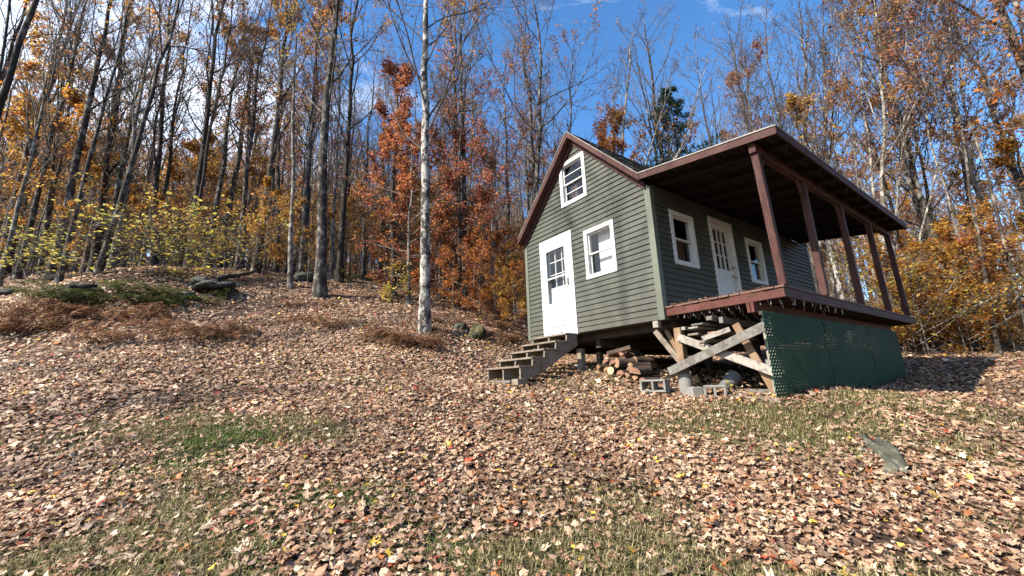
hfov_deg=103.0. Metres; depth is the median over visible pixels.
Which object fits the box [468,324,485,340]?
mossy stone
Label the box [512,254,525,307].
sapling
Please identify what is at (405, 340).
dry bracken
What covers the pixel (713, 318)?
scrap board
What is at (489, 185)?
woodland tree
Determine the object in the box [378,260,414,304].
beech sapling
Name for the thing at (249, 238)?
woodland tree
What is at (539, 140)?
hardwood tree
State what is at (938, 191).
woodland tree
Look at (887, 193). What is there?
woodland tree
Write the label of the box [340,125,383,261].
woodland tree
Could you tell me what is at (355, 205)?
woodland tree
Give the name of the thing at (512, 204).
woods
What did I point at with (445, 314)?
dry bracken
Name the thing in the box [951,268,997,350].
sapling
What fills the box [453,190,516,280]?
sapling
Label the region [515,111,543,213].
woodland tree
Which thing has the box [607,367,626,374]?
firewood log
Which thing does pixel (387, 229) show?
woodland tree
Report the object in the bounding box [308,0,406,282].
hardwood tree
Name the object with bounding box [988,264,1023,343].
sapling
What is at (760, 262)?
window
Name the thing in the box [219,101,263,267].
woodland tree
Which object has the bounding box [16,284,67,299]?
fern
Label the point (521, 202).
woodland tree
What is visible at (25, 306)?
dry bracken
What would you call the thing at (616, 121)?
hardwood tree
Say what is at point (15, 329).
dry bracken
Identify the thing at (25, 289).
fern
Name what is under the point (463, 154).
woodland tree
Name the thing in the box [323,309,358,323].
dry bracken
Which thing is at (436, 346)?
dry bracken
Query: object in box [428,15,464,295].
woodland tree
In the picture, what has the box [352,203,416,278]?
sapling
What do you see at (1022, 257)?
sapling
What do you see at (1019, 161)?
woodland tree
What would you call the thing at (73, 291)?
fern
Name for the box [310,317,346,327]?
dry bracken
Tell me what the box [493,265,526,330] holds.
sapling
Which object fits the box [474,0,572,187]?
woodland tree
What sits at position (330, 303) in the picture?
dry bracken
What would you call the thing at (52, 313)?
dry bracken
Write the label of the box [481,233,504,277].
sapling
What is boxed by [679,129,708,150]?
woodland tree
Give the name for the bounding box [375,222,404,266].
woodland tree
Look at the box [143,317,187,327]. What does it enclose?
dry bracken
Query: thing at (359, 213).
woodland tree
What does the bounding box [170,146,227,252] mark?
woodland tree
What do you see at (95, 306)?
dry bracken
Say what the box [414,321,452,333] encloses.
dry bracken
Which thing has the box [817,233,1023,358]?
sapling
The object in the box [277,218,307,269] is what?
woodland tree
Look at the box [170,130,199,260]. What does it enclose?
woodland tree
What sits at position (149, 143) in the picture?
woodland tree
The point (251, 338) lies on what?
dry bracken
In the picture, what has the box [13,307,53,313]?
dry bracken
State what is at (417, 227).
sapling
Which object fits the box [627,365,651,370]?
firewood log
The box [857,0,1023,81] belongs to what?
woodland tree
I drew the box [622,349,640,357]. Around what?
firewood log
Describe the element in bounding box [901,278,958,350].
sapling
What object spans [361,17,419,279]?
woodland tree
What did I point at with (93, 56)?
woodland tree
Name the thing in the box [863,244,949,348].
sapling
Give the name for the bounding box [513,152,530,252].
woodland tree
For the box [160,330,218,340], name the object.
dry bracken
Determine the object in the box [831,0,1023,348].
hardwood tree
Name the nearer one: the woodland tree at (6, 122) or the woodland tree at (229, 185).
the woodland tree at (6, 122)
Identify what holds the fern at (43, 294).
on the ground at (700, 380)
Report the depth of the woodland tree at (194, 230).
16.37 m
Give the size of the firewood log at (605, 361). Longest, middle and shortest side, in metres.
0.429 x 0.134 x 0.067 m
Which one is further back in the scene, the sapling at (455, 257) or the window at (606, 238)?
the sapling at (455, 257)
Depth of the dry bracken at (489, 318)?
13.32 m
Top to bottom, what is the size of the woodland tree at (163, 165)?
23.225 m
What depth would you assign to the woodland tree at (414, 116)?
36.81 m
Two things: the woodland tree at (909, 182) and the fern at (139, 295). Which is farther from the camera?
the woodland tree at (909, 182)
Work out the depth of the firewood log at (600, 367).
7.59 m
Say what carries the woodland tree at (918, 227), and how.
on the ground at (700, 380)
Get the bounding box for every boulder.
[0,288,18,295]
[56,281,101,298]
[186,275,238,291]
[293,271,313,281]
[859,432,908,476]
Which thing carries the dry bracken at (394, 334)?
on the ground at (700, 380)
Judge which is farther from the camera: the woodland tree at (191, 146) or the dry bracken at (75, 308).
the woodland tree at (191, 146)
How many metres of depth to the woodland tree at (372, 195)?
38.07 m
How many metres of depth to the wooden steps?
7.62 m
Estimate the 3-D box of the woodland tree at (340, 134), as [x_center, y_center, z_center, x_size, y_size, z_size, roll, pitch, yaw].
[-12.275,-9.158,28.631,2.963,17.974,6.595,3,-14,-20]
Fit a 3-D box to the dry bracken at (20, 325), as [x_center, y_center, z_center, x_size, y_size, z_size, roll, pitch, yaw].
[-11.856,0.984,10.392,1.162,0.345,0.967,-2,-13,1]
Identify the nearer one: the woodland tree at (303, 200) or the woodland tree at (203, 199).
the woodland tree at (303, 200)
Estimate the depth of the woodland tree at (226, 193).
27.17 m
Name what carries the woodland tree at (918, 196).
on the ground at (700, 380)
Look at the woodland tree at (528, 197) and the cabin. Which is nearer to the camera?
the cabin
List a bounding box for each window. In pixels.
[559,151,586,208]
[583,219,618,279]
[668,209,699,268]
[744,237,768,285]
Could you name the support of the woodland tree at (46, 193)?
on the ground at (700, 380)
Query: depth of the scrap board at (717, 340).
6.03 m
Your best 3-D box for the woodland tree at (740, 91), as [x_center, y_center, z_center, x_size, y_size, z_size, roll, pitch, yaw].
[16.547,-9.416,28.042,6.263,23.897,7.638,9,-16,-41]
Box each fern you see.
[3,285,52,296]
[12,278,64,292]
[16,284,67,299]
[23,287,86,302]
[43,285,107,302]
[49,289,115,305]
[69,291,125,301]
[93,277,143,289]
[94,281,165,298]
[106,280,172,294]
[107,293,159,304]
[117,290,183,303]
[121,278,181,296]
[132,296,187,305]
[145,288,191,298]
[150,294,202,302]
[191,293,226,302]
[208,288,234,298]
[333,267,362,280]
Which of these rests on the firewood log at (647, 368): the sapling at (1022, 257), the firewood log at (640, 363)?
the firewood log at (640, 363)
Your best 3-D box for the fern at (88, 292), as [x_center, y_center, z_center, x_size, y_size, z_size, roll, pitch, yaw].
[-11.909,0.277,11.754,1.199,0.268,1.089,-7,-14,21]
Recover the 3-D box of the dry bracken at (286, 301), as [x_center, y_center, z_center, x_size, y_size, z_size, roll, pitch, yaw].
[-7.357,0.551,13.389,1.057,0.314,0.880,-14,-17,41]
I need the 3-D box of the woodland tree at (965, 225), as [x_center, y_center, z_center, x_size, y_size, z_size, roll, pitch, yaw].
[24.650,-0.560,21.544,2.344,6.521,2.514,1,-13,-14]
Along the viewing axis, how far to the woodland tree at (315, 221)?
40.51 m
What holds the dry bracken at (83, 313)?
on the ground at (700, 380)
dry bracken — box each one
[0,299,34,313]
[0,302,27,315]
[0,312,22,319]
[0,316,35,325]
[0,321,44,331]
[0,322,26,333]
[0,325,32,332]
[1,299,46,309]
[1,311,46,322]
[6,319,70,330]
[12,296,59,312]
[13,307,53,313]
[22,321,65,330]
[24,309,85,321]
[24,313,55,322]
[29,304,62,312]
[29,318,71,326]
[35,299,74,313]
[38,305,95,311]
[43,301,76,312]
[51,304,99,312]
[51,310,88,318]
[53,305,88,314]
[57,326,115,344]
[59,303,104,311]
[60,318,95,327]
[64,326,107,333]
[68,319,109,327]
[68,330,125,346]
[69,310,100,318]
[72,303,114,314]
[73,306,117,315]
[76,329,133,341]
[84,308,145,319]
[95,304,156,317]
[98,313,127,319]
[98,327,150,339]
[106,316,149,322]
[113,320,176,328]
[119,309,147,318]
[130,302,164,311]
[133,307,167,314]
[135,309,165,316]
[140,301,180,316]
[140,331,174,342]
[141,311,170,318]
[142,317,198,330]
[142,322,202,335]
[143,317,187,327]
[144,325,180,337]
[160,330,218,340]
[172,326,210,335]
[177,323,222,337]
[186,326,237,336]
[203,321,244,335]
[208,329,233,335]
[208,332,231,338]
[214,319,255,328]
[215,318,254,329]
[217,325,254,336]
[224,331,269,342]
[232,327,257,333]
[275,299,303,305]
[275,313,307,320]
[282,314,320,322]
[288,294,310,304]
[295,313,333,322]
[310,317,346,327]
[315,300,339,305]
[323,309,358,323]
[350,322,388,336]
[360,333,379,342]
[365,321,392,332]
[366,322,417,338]
[376,333,415,345]
[379,329,409,342]
[387,335,426,344]
[391,331,440,346]
[393,342,420,347]
[409,338,444,347]
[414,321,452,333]
[420,343,447,349]
[421,335,448,347]
[427,329,447,339]
[431,312,449,321]
[449,314,474,320]
[453,318,473,326]
[468,312,488,317]
[477,314,500,323]
[478,318,507,326]
[484,330,525,344]
[485,330,506,335]
[493,321,512,328]
[503,321,527,333]
[509,335,527,342]
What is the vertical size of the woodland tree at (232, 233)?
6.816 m
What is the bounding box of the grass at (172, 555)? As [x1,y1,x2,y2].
[0,365,1023,575]
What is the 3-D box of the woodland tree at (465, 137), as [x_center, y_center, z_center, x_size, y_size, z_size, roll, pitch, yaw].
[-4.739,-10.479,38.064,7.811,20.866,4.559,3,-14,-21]
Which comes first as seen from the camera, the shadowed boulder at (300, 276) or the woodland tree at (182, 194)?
the shadowed boulder at (300, 276)
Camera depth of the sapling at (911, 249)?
13.16 m
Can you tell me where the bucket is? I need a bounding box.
[719,370,741,388]
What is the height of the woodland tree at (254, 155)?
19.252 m
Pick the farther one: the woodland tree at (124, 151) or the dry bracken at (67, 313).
the woodland tree at (124, 151)
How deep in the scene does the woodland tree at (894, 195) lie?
40.51 m
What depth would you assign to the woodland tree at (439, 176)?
27.72 m
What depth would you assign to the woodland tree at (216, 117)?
26.05 m
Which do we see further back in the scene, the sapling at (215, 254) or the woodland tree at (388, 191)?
the woodland tree at (388, 191)
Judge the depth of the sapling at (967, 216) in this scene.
13.24 m
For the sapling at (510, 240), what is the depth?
38.06 m
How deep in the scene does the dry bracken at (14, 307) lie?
10.80 m
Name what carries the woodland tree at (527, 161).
on the ground at (700, 380)
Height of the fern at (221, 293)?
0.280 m
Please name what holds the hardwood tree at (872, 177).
on the ground at (700, 380)
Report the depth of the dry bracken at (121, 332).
9.39 m
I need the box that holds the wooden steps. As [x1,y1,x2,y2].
[484,333,577,384]
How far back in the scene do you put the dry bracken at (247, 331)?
10.39 m
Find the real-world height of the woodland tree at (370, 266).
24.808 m
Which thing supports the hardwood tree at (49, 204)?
on the ground at (700, 380)
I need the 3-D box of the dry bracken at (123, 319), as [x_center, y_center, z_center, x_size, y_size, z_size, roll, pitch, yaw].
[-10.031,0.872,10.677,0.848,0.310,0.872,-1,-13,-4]
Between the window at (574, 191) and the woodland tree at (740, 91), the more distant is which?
the woodland tree at (740, 91)
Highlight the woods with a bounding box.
[0,72,1023,311]
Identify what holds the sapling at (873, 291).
on the ground at (700, 380)
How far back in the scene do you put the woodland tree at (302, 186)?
33.31 m
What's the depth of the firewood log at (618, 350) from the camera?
7.31 m
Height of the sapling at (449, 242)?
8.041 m
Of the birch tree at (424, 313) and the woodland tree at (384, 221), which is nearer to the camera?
the birch tree at (424, 313)
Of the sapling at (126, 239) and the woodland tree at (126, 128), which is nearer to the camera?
the sapling at (126, 239)
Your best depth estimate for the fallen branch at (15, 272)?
17.02 m
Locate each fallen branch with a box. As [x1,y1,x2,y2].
[4,267,29,277]
[212,270,255,280]
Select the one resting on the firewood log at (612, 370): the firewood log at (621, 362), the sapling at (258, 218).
the firewood log at (621, 362)
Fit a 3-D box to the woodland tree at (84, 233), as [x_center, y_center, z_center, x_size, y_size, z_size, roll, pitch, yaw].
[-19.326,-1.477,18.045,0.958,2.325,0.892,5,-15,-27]
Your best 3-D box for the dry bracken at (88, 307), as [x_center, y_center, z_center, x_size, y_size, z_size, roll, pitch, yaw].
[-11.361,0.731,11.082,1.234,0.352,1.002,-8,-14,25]
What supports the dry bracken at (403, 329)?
on the ground at (700, 380)
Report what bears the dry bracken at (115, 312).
on the ground at (700, 380)
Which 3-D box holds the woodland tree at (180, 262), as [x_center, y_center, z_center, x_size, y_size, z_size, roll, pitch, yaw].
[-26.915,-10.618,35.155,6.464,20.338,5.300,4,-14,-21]
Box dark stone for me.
[453,322,467,330]
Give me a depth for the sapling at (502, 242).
41.37 m
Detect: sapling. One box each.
[0,216,53,279]
[0,228,84,285]
[17,228,77,276]
[22,222,96,278]
[23,196,146,281]
[39,187,206,274]
[72,172,264,276]
[77,213,197,274]
[116,204,243,278]
[124,191,240,273]
[125,233,207,279]
[129,204,261,271]
[157,181,308,267]
[163,224,255,274]
[179,200,300,273]
[250,194,301,273]
[307,246,315,266]
[344,213,384,273]
[346,246,358,265]
[351,228,378,272]
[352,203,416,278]
[373,228,418,286]
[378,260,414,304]
[384,211,435,276]
[390,196,444,272]
[398,200,472,298]
[401,205,468,298]
[417,222,482,297]
[430,237,456,284]
[432,198,470,278]
[435,242,492,314]
[443,203,480,265]
[444,226,495,311]
[448,249,481,297]
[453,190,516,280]
[461,224,523,309]
[466,244,502,318]
[469,222,501,284]
[476,238,502,288]
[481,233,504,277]
[481,260,510,317]
[482,239,526,319]
[488,218,518,263]
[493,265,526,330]
[495,217,523,267]
[497,254,519,298]
[497,261,526,315]
[502,232,525,290]
[504,259,527,324]
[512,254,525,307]
[817,230,1022,350]
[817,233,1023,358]
[835,264,1023,355]
[847,258,918,355]
[855,227,975,351]
[856,212,981,351]
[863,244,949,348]
[865,269,904,348]
[868,238,961,351]
[868,281,918,350]
[878,265,954,353]
[889,247,1023,351]
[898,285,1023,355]
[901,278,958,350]
[911,209,1002,346]
[911,269,948,349]
[913,214,1018,349]
[913,218,1022,351]
[920,294,971,347]
[922,196,1023,348]
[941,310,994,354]
[949,280,1005,350]
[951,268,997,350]
[957,235,1023,345]
[968,271,1023,351]
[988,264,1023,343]
[990,322,1023,347]
[1001,318,1023,344]
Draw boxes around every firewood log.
[597,365,614,369]
[602,359,614,364]
[607,345,630,356]
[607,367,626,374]
[614,358,635,367]
[617,370,628,374]
[619,352,634,356]
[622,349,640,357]
[624,373,642,377]
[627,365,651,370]
[628,362,651,366]
[629,368,648,374]
[631,356,654,364]
[632,375,650,380]
[639,377,659,382]
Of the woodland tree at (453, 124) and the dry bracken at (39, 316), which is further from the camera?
the woodland tree at (453, 124)
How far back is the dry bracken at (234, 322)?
10.56 m
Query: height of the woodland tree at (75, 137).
16.785 m
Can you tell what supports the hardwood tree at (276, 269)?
on the ground at (700, 380)
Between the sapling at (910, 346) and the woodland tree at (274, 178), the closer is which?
the sapling at (910, 346)
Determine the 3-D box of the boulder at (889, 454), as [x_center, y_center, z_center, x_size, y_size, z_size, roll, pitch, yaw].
[3.388,1.560,3.736,0.264,0.223,0.917,-8,4,24]
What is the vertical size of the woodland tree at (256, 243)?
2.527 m
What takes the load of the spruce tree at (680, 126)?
on the ground at (700, 380)
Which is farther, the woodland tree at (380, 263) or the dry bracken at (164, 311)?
the woodland tree at (380, 263)
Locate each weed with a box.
[694,374,700,386]
[725,379,732,393]
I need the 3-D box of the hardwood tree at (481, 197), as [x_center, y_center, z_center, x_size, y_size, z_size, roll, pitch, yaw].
[-2.037,-4.750,16.935,4.436,11.859,4.656,-2,-13,0]
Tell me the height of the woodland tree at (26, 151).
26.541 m
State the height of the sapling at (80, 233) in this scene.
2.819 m
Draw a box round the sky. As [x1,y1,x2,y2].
[0,0,1023,300]
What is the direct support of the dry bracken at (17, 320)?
on the ground at (700, 380)
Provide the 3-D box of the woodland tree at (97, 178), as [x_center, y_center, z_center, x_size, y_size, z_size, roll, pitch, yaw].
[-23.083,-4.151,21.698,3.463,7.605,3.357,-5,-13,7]
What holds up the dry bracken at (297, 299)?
on the ground at (700, 380)
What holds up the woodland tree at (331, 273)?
on the ground at (700, 380)
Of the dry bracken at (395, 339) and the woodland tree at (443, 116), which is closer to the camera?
the dry bracken at (395, 339)
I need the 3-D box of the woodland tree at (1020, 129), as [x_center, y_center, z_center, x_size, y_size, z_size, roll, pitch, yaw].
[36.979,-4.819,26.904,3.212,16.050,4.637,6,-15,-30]
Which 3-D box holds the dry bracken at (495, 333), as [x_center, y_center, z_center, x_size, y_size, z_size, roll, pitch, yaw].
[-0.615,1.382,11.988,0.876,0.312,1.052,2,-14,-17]
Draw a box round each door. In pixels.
[539,230,581,335]
[705,216,741,295]
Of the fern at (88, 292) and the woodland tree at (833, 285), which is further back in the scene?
the woodland tree at (833, 285)
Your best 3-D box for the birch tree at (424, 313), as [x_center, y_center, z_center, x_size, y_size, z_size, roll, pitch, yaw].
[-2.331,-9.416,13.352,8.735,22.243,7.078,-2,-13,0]
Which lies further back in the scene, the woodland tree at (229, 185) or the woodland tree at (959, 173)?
the woodland tree at (229, 185)
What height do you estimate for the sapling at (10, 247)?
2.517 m
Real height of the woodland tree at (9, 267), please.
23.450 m
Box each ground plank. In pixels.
[727,389,769,392]
[734,395,781,402]
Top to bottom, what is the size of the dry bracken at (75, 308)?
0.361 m
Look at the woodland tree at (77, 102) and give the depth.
18.69 m
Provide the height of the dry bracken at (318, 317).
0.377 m
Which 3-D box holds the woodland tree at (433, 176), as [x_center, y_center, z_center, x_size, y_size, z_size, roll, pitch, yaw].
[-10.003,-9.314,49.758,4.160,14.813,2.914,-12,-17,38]
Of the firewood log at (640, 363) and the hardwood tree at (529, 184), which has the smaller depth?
the firewood log at (640, 363)
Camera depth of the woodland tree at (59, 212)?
33.47 m
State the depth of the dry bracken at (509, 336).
11.36 m
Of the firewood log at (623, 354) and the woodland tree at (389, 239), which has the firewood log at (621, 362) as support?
the firewood log at (623, 354)
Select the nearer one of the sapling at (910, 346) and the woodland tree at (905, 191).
the sapling at (910, 346)
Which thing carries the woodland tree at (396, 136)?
on the ground at (700, 380)
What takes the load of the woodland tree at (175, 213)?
on the ground at (700, 380)
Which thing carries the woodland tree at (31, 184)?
on the ground at (700, 380)
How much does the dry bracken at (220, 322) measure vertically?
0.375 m
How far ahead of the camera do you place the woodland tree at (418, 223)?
32.80 m
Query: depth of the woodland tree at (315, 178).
32.82 m
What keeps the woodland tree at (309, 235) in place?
on the ground at (700, 380)
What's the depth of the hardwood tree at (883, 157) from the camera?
15.95 m
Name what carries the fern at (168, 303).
on the ground at (700, 380)
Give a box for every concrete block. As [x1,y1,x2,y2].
[639,379,670,392]
[679,387,703,396]
[703,385,726,398]
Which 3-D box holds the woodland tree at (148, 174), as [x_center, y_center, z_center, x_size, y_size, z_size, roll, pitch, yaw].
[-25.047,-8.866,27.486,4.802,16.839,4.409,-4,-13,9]
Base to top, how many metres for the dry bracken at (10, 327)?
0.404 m
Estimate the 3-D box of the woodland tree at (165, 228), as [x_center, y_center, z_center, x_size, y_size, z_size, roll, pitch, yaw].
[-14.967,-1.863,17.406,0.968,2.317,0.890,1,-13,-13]
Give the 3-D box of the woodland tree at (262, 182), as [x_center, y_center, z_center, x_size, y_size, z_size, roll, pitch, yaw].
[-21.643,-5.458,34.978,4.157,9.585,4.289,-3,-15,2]
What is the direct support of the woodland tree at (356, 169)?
on the ground at (700, 380)
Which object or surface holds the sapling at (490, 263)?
on the ground at (700, 380)
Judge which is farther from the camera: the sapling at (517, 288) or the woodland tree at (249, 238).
the woodland tree at (249, 238)
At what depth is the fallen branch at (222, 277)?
14.93 m
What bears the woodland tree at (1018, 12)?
on the ground at (700, 380)
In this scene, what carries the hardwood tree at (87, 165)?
on the ground at (700, 380)
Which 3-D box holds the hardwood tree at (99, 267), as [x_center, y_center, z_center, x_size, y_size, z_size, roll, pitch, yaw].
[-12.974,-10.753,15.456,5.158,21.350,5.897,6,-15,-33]
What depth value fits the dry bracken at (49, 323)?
10.41 m
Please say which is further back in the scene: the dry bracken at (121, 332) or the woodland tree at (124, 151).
the woodland tree at (124, 151)
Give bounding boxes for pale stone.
[177,291,196,298]
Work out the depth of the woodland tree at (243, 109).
21.42 m
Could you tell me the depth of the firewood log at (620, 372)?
7.01 m
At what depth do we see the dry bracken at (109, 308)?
11.00 m
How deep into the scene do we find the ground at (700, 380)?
3.92 m
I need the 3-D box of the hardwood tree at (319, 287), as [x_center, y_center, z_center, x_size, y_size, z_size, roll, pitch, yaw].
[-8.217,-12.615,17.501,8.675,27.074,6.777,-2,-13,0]
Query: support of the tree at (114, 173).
on the ground at (700, 380)
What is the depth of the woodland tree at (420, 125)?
30.47 m
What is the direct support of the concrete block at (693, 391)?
on the ground at (700, 380)
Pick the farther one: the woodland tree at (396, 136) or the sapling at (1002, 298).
the woodland tree at (396, 136)
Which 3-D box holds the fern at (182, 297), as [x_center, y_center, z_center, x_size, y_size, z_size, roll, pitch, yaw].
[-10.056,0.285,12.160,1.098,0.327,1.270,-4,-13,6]
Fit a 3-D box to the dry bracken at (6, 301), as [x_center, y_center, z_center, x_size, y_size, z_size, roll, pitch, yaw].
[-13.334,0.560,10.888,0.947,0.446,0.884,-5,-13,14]
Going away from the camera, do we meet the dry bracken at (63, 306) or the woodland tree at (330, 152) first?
the dry bracken at (63, 306)
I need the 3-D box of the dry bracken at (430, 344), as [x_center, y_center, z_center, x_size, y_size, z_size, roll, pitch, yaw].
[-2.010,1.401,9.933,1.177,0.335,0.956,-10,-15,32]
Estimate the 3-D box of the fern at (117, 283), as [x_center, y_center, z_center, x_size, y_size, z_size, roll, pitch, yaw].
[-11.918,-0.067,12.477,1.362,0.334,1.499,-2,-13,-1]
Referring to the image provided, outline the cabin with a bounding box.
[518,124,915,397]
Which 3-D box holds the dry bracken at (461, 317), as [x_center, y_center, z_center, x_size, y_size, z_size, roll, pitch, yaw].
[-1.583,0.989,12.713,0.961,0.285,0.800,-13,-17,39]
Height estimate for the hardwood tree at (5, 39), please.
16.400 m
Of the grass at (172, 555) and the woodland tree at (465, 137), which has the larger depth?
the woodland tree at (465, 137)
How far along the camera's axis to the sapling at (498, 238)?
17.25 m
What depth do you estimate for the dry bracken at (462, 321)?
12.12 m
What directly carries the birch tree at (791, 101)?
on the ground at (700, 380)
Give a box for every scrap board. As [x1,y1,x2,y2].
[681,327,711,332]
[688,326,734,331]
[688,333,731,338]
[691,323,747,329]
[699,338,757,342]
[701,327,730,340]
[706,316,718,321]
[707,331,735,335]
[719,317,758,327]
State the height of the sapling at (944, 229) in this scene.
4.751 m
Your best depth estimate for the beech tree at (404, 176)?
15.70 m
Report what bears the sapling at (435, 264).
on the ground at (700, 380)
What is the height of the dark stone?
0.419 m
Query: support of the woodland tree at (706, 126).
on the ground at (700, 380)
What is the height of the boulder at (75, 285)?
0.634 m
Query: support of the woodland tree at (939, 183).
on the ground at (700, 380)
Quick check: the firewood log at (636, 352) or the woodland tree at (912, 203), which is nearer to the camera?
the firewood log at (636, 352)
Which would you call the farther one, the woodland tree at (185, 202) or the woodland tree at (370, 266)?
the woodland tree at (370, 266)
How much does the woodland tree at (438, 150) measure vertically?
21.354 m
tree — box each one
[0,0,50,118]
[0,0,56,190]
[0,0,89,191]
[0,0,103,259]
[0,0,121,275]
[0,0,126,286]
[0,0,158,78]
[0,32,125,274]
[0,45,79,241]
[0,81,23,203]
[0,105,55,251]
[0,115,106,275]
[0,130,63,271]
[0,170,66,253]
[0,208,42,264]
[1,45,154,272]
[1,48,109,260]
[1,157,87,276]
[2,0,147,275]
[2,125,173,271]
[4,30,112,275]
[4,83,131,251]
[11,0,107,279]
[15,179,79,262]
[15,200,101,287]
[18,0,186,271]
[19,0,168,281]
[21,144,130,248]
[23,0,206,282]
[40,169,94,256]
[44,0,204,267]
[44,0,249,274]
[46,33,115,249]
[55,0,210,266]
[58,0,210,270]
[67,107,143,231]
[68,231,89,275]
[76,43,151,271]
[89,0,228,265]
[96,64,160,246]
[98,75,156,234]
[101,190,150,266]
[103,57,175,267]
[103,172,159,266]
[110,0,326,266]
[117,195,159,266]
[121,22,204,266]
[129,132,183,265]
[136,135,239,265]
[137,192,181,259]
[141,154,205,265]
[142,196,185,263]
[144,120,233,250]
[145,219,171,264]
[150,73,246,226]
[156,61,239,266]
[163,187,201,263]
[165,81,237,215]
[169,122,199,265]
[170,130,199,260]
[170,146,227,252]
[171,151,214,228]
[176,214,206,267]
[189,171,247,251]
[190,0,268,267]
[190,0,313,267]
[195,0,311,269]
[197,132,238,242]
[201,103,236,249]
[203,155,280,267]
[204,223,222,264]
[205,203,236,260]
[207,222,232,266]
[211,0,293,267]
[215,108,289,201]
[217,152,243,234]
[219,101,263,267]
[222,0,327,272]
[222,143,284,268]
[231,48,298,241]
[235,178,275,258]
[236,100,272,209]
[238,0,347,273]
[242,175,289,279]
[244,221,271,274]
[245,213,257,266]
[246,207,279,251]
[251,0,395,298]
[251,48,330,232]
[252,0,362,271]
[252,19,304,268]
[258,60,304,271]
[266,0,313,287]
[269,49,354,274]
[269,175,314,263]
[270,101,313,273]
[272,0,387,278]
[272,1,357,271]
[272,6,351,271]
[273,187,328,243]
[273,199,296,266]
[275,83,327,274]
[277,193,315,264]
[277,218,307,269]
[279,214,294,273]
[287,94,337,246]
[294,223,316,284]
[298,225,316,270]
[302,35,349,251]
[302,115,344,271]
[306,207,351,268]
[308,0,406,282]
[309,209,335,255]
[311,190,341,244]
[312,64,377,262]
[314,36,364,277]
[327,103,385,273]
[327,189,366,268]
[327,198,361,273]
[329,14,419,284]
[329,129,345,258]
[330,104,475,304]
[335,161,356,271]
[337,1,409,280]
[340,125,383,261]
[341,134,371,269]
[345,179,386,279]
[345,197,374,279]
[348,125,391,275]
[351,0,527,334]
[351,54,440,296]
[357,220,379,262]
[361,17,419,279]
[361,97,387,268]
[367,198,388,271]
[371,58,410,231]
[375,197,420,286]
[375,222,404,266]
[379,153,391,268]
[379,178,449,265]
[381,120,438,286]
[394,42,431,281]
[395,0,503,263]
[397,99,454,270]
[398,221,420,285]
[402,217,419,282]
[410,0,497,293]
[411,74,472,294]
[413,32,512,307]
[415,108,469,286]
[418,11,496,203]
[419,0,497,304]
[419,53,470,297]
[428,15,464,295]
[430,77,500,200]
[430,95,442,253]
[430,158,436,201]
[445,116,513,302]
[450,0,635,202]
[460,88,521,309]
[464,6,554,306]
[467,114,518,261]
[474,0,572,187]
[475,137,518,289]
[483,133,513,251]
[488,75,563,215]
[503,95,541,255]
[506,103,532,260]
[506,214,525,284]
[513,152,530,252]
[515,72,556,193]
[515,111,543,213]
[522,19,612,194]
[527,67,578,171]
[592,8,715,167]
[594,0,692,165]
[643,85,808,248]
[669,51,749,151]
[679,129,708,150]
[693,1,800,141]
[703,0,895,341]
[704,86,736,145]
[713,36,782,138]
[718,120,760,138]
[724,89,754,136]
[725,45,785,139]
[778,0,1023,308]
[779,50,839,297]
[781,89,874,345]
[784,0,949,350]
[786,29,875,306]
[793,95,854,266]
[806,0,982,347]
[808,165,921,337]
[808,240,844,295]
[817,0,986,275]
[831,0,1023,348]
[832,128,894,283]
[839,0,1023,353]
[841,63,925,307]
[843,0,994,278]
[848,0,1023,324]
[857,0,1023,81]
[857,105,981,245]
[859,137,937,257]
[872,0,1023,255]
[874,154,913,242]
[878,77,933,276]
[878,154,958,274]
[888,0,1023,295]
[892,0,1023,338]
[899,191,953,273]
[900,135,988,268]
[923,121,1019,321]
[924,0,1023,252]
[938,220,1010,304]
[947,134,1023,263]
[959,50,1023,231]
[988,100,1023,197]
[1012,113,1023,233]
[1013,111,1023,223]
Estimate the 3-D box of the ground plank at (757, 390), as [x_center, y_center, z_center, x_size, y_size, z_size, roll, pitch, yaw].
[3.356,1.433,5.664,0.651,0.061,0.100,-10,-15,30]
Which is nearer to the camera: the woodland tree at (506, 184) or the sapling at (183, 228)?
the sapling at (183, 228)
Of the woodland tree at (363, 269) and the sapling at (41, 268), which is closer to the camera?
the sapling at (41, 268)
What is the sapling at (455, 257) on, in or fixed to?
on the ground at (700, 380)
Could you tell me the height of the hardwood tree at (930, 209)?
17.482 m
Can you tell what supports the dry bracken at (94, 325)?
on the ground at (700, 380)
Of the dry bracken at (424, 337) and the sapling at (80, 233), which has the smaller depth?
the dry bracken at (424, 337)
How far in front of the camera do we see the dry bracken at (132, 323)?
10.24 m
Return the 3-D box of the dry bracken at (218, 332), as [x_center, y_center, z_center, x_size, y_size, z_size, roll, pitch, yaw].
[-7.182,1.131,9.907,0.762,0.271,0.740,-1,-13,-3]
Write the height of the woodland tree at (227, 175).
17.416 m
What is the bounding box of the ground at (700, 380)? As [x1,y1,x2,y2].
[0,256,1023,575]
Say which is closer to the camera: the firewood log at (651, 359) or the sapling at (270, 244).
the firewood log at (651, 359)
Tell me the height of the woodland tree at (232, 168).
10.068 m
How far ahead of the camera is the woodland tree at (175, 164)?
23.02 m
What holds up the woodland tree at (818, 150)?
on the ground at (700, 380)
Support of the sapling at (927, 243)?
on the ground at (700, 380)
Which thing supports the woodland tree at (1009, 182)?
on the ground at (700, 380)
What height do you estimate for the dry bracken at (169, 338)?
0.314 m
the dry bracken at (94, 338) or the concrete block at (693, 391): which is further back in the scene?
the dry bracken at (94, 338)
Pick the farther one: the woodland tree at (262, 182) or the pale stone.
the woodland tree at (262, 182)
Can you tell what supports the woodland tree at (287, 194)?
on the ground at (700, 380)

